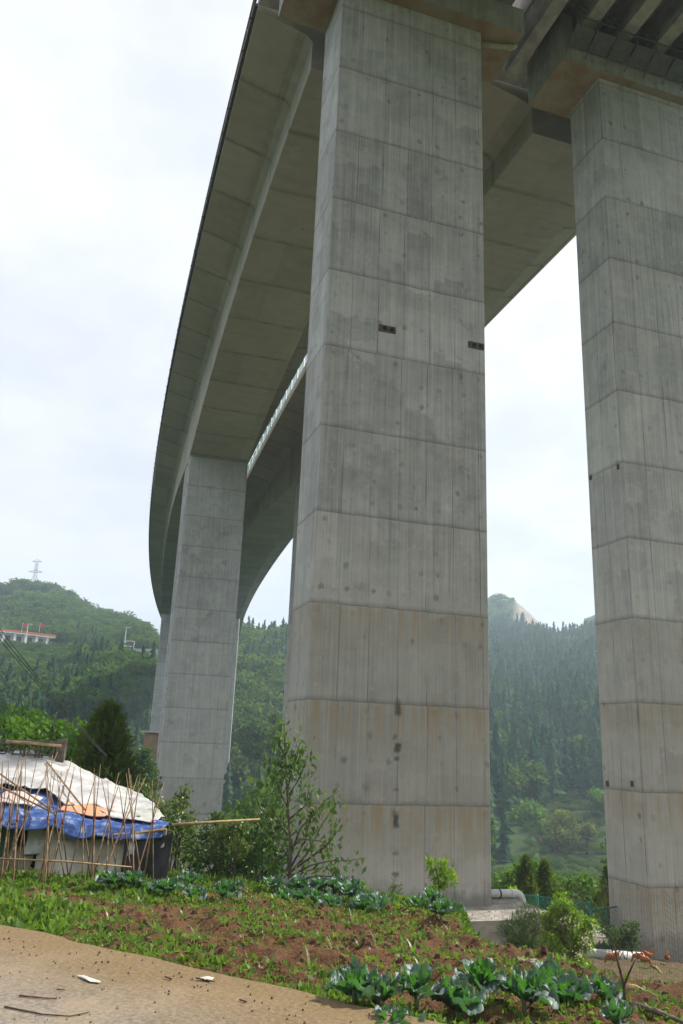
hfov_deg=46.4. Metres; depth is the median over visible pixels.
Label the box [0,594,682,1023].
ground
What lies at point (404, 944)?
maize seedling
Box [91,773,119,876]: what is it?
bean poles
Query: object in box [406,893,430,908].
cabbage
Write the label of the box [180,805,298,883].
leafy bush
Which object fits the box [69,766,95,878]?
bean poles
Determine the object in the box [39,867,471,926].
back weeds
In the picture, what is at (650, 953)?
hen
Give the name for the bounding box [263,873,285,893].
cabbage
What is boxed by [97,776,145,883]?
bean poles
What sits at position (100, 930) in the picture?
maize seedling
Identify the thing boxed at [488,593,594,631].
broadleaf forest
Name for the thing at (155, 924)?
maize seedling
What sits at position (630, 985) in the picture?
fallen branch
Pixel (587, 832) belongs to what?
hillside tree
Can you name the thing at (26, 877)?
bean plants
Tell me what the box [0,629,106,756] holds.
overhead cable
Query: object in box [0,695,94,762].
broadleaf tree
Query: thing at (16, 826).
bean poles
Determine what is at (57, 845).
bean poles
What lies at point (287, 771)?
slim tree
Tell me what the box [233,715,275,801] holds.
hillside tree
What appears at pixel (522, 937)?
feathery bush
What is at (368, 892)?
cabbage
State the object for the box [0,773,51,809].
roof stick
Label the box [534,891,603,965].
locust tree
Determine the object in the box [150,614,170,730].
bridge pier
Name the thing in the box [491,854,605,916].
valley scrub
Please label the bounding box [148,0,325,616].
bridge deck
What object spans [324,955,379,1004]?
cabbage
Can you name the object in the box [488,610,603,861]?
conifer forest
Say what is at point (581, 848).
terrace scrub
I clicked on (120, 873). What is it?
cabbage
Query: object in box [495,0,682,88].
beam deck
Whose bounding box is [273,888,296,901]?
cabbage
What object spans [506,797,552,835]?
hillside tree
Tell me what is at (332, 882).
cabbage
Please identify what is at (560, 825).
hillside tree
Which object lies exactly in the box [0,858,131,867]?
bamboo rail
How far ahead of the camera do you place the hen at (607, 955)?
14.89 m
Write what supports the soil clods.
on the ground at (332, 956)
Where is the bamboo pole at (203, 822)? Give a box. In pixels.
[173,818,259,826]
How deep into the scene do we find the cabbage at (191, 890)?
10.35 m
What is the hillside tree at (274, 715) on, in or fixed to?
on the ground at (332, 956)
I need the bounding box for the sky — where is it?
[0,0,594,635]
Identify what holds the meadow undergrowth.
on the ground at (332, 956)
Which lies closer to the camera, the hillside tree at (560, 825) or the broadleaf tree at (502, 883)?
the broadleaf tree at (502, 883)
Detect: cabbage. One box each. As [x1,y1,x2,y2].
[95,867,121,888]
[104,869,127,884]
[119,868,147,885]
[140,879,163,893]
[154,875,184,895]
[177,867,202,883]
[182,884,206,899]
[212,878,241,900]
[230,877,244,892]
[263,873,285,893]
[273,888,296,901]
[286,871,314,888]
[288,885,312,899]
[307,876,330,890]
[310,888,324,906]
[317,888,342,907]
[324,873,346,893]
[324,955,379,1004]
[336,878,364,900]
[345,875,364,889]
[347,891,379,910]
[352,971,405,1007]
[357,890,374,897]
[367,889,393,912]
[371,1002,424,1023]
[394,963,449,1010]
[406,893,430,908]
[416,883,443,903]
[427,898,458,921]
[430,975,485,1017]
[443,897,464,911]
[455,954,506,995]
[497,966,558,1011]
[530,954,568,987]
[540,968,592,1003]
[585,972,622,1008]
[599,998,643,1023]
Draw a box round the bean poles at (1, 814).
[0,755,20,838]
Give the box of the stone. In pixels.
[524,958,537,961]
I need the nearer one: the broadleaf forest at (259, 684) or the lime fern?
the lime fern
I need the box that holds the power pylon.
[29,560,42,578]
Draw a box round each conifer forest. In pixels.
[0,616,287,815]
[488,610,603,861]
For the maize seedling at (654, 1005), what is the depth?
6.09 m
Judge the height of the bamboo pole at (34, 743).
0.103 m
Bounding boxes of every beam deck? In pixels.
[259,0,514,10]
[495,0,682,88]
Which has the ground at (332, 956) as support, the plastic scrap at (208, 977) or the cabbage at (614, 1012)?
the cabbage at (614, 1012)
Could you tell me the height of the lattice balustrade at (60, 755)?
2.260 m
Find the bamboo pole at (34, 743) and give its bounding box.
[6,740,61,746]
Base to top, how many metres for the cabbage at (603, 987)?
0.324 m
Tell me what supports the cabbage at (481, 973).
on the ground at (332, 956)
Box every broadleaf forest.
[0,577,159,648]
[0,616,287,816]
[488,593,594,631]
[489,624,597,796]
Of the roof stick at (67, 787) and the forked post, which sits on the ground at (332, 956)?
the forked post
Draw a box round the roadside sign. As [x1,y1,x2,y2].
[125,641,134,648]
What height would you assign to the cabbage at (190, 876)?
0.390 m
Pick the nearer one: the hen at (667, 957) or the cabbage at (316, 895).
the cabbage at (316, 895)
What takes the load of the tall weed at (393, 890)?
on the ground at (332, 956)
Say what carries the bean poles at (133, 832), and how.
on the ground at (332, 956)
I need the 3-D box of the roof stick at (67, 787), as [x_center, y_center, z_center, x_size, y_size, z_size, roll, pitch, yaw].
[-4.824,4.730,13.867,0.044,0.664,2.541,13,-19,-33]
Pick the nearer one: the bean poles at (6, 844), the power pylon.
the bean poles at (6, 844)
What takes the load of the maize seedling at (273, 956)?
on the ground at (332, 956)
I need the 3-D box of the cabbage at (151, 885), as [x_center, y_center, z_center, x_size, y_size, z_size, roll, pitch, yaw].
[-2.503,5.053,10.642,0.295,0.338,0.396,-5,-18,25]
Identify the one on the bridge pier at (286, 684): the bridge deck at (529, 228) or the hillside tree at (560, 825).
the bridge deck at (529, 228)
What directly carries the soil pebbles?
on the ground at (332, 956)
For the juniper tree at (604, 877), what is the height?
2.355 m
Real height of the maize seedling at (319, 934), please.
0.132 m
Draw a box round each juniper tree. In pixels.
[71,697,150,799]
[509,853,541,907]
[529,857,559,929]
[596,864,610,937]
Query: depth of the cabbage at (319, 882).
12.62 m
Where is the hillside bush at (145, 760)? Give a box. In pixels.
[131,747,164,794]
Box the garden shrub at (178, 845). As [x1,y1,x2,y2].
[128,779,206,874]
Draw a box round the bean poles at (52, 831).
[37,759,71,881]
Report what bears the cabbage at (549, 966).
on the ground at (332, 956)
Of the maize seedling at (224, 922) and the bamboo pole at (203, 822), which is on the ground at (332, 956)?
the maize seedling at (224, 922)
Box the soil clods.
[0,867,680,1023]
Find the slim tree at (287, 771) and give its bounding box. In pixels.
[240,706,366,888]
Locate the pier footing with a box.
[465,898,548,948]
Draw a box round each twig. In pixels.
[4,1006,88,1016]
[19,995,56,998]
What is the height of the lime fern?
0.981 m
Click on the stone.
(532, 959)
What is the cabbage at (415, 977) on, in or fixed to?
on the ground at (332, 956)
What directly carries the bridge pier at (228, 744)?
on the ground at (332, 956)
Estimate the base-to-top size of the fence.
1.727 m
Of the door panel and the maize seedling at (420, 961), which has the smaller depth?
the maize seedling at (420, 961)
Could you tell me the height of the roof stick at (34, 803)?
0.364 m
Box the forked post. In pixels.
[613,943,635,1000]
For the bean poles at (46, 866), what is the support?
on the ground at (332, 956)
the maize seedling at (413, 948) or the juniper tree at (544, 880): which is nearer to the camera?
the maize seedling at (413, 948)
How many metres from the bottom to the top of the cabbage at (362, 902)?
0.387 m
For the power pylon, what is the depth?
382.56 m
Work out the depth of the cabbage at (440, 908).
10.35 m
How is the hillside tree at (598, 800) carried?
on the ground at (332, 956)
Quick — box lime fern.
[360,878,372,890]
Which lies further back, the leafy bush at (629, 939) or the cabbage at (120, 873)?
the leafy bush at (629, 939)
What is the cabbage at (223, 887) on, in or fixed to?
on the ground at (332, 956)
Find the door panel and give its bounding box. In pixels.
[0,827,19,857]
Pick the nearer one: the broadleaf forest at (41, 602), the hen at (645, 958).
the hen at (645, 958)
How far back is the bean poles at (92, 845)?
11.16 m
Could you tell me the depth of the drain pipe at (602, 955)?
18.04 m
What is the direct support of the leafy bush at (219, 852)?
on the ground at (332, 956)
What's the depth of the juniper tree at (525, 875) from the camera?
25.92 m
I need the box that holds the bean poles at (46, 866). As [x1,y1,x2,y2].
[41,755,54,883]
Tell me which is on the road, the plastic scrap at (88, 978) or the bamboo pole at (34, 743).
the plastic scrap at (88, 978)
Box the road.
[0,925,443,1023]
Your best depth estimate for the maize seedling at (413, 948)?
7.66 m
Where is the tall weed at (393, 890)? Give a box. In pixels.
[388,877,403,895]
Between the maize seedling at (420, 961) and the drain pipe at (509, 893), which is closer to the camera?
the maize seedling at (420, 961)
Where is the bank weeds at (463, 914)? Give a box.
[457,908,674,984]
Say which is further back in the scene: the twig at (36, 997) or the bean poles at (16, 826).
the bean poles at (16, 826)
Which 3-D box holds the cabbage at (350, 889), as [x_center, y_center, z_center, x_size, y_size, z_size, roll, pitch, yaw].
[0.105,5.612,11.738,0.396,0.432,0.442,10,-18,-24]
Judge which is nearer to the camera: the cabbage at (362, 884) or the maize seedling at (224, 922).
the maize seedling at (224, 922)
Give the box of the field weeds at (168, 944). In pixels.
[0,866,682,1023]
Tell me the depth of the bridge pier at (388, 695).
21.25 m
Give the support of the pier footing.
on the ground at (332, 956)
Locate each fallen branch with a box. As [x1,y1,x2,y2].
[625,983,642,990]
[631,1001,682,1023]
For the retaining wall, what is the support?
on the ground at (332, 956)
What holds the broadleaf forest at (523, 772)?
on the ground at (332, 956)
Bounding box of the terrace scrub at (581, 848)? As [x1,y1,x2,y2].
[521,780,606,866]
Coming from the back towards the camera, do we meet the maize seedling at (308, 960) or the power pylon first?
the power pylon
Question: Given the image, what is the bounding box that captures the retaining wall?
[45,647,157,654]
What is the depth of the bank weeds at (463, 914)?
9.49 m
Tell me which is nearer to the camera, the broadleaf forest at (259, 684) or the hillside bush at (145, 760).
the hillside bush at (145, 760)
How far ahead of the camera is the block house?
57.99 m
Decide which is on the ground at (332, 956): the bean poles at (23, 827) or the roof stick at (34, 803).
the bean poles at (23, 827)
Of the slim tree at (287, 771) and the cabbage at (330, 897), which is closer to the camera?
the cabbage at (330, 897)
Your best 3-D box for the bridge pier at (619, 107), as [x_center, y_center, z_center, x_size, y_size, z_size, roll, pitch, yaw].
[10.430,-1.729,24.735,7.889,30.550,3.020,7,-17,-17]
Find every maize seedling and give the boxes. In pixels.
[77,917,88,929]
[92,923,109,936]
[148,917,162,929]
[187,923,203,935]
[215,913,226,926]
[265,948,280,961]
[300,946,319,967]
[316,925,324,938]
[349,909,358,923]
[353,936,366,948]
[399,935,410,946]
[405,936,423,954]
[408,950,429,965]
[643,997,667,1016]
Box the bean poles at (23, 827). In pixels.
[0,752,57,878]
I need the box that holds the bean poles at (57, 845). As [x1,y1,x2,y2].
[48,766,74,880]
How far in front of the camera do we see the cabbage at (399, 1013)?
5.04 m
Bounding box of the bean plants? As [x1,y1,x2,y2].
[0,868,215,904]
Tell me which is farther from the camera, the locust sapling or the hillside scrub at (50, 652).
the hillside scrub at (50, 652)
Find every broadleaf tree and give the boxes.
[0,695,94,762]
[494,856,561,901]
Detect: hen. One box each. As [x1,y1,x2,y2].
[604,950,619,964]
[631,951,644,963]
[635,951,652,967]
[642,948,653,957]
[664,950,669,964]
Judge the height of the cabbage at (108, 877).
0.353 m
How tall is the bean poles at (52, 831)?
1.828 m
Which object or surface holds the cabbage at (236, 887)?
on the ground at (332, 956)
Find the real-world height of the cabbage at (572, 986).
0.387 m
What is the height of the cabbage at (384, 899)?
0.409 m
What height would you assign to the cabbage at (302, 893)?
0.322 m
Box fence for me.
[514,894,593,948]
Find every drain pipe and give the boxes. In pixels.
[491,889,525,902]
[582,949,644,960]
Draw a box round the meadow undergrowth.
[594,939,622,950]
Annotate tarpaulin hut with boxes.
[0,750,172,879]
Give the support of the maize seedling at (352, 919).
on the ground at (332, 956)
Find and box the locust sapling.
[425,853,459,895]
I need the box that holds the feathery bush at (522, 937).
[491,899,546,949]
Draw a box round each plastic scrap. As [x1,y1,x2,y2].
[78,975,100,981]
[201,976,213,979]
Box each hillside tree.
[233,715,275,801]
[262,700,281,793]
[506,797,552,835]
[541,808,578,852]
[575,822,597,853]
[586,785,604,815]
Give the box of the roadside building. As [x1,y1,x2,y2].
[0,628,55,644]
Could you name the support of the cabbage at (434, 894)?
on the ground at (332, 956)
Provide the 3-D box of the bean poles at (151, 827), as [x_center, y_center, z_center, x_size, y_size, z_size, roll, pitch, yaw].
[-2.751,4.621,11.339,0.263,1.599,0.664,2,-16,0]
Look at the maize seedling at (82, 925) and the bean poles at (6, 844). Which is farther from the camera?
the bean poles at (6, 844)
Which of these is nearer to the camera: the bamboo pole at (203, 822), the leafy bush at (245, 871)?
the bamboo pole at (203, 822)
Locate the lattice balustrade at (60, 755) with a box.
[0,739,67,762]
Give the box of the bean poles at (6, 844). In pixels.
[0,757,24,878]
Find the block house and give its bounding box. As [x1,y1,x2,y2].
[140,731,158,790]
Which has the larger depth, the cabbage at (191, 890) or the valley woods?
the valley woods
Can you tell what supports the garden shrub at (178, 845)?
on the ground at (332, 956)
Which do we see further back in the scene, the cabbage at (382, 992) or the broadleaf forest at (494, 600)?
the broadleaf forest at (494, 600)
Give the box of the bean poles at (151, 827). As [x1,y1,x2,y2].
[137,780,163,878]
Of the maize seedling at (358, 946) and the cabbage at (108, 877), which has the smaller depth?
the maize seedling at (358, 946)
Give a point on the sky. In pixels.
(112, 112)
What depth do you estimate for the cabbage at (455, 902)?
11.50 m
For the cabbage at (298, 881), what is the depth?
12.63 m
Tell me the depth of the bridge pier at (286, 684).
60.98 m
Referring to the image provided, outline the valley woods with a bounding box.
[166,768,606,881]
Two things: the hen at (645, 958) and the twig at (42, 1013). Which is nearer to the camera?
the twig at (42, 1013)
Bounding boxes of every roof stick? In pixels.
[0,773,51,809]
[0,786,53,813]
[46,761,84,809]
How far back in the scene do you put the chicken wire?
6.69 m
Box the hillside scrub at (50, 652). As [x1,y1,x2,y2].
[0,640,79,679]
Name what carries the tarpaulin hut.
on the ground at (332, 956)
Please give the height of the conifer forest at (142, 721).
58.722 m
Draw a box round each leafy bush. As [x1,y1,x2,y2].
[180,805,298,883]
[200,817,253,879]
[549,870,606,929]
[601,918,642,959]
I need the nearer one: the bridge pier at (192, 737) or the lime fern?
the lime fern
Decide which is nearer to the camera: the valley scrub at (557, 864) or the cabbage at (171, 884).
the cabbage at (171, 884)
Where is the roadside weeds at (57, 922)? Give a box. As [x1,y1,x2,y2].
[0,883,100,934]
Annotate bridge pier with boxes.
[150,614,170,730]
[153,455,247,874]
[223,619,239,790]
[274,480,299,876]
[278,0,523,906]
[527,4,682,962]
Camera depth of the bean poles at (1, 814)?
10.78 m
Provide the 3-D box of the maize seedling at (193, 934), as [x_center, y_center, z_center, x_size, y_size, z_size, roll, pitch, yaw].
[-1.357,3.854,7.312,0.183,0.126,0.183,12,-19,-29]
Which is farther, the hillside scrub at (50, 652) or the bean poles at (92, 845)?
the hillside scrub at (50, 652)
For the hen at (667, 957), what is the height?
0.282 m
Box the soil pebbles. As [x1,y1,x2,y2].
[151,903,638,1016]
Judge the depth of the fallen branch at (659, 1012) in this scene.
6.04 m
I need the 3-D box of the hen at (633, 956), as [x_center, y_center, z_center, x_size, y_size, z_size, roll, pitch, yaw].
[6.353,9.539,17.083,0.296,0.267,0.129,-7,-19,30]
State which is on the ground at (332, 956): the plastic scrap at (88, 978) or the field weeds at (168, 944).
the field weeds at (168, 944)
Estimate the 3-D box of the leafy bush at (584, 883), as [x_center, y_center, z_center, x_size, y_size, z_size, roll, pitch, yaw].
[8.424,13.740,27.889,2.476,2.503,2.591,2,-16,0]
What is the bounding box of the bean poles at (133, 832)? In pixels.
[123,768,140,872]
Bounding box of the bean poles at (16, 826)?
[7,759,22,879]
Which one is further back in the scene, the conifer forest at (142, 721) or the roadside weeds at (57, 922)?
the conifer forest at (142, 721)
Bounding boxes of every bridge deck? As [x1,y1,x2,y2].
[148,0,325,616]
[236,79,575,636]
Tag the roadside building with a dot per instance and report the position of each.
(20, 636)
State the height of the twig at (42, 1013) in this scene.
0.010 m
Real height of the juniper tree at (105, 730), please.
4.374 m
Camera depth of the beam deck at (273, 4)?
27.86 m
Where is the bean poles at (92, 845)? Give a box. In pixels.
[86,764,100,881]
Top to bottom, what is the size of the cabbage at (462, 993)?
0.423 m
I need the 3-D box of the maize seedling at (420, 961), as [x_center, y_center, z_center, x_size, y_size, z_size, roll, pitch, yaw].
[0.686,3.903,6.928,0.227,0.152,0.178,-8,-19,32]
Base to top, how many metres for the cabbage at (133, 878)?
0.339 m
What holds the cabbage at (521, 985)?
on the ground at (332, 956)
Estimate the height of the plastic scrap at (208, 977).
0.006 m

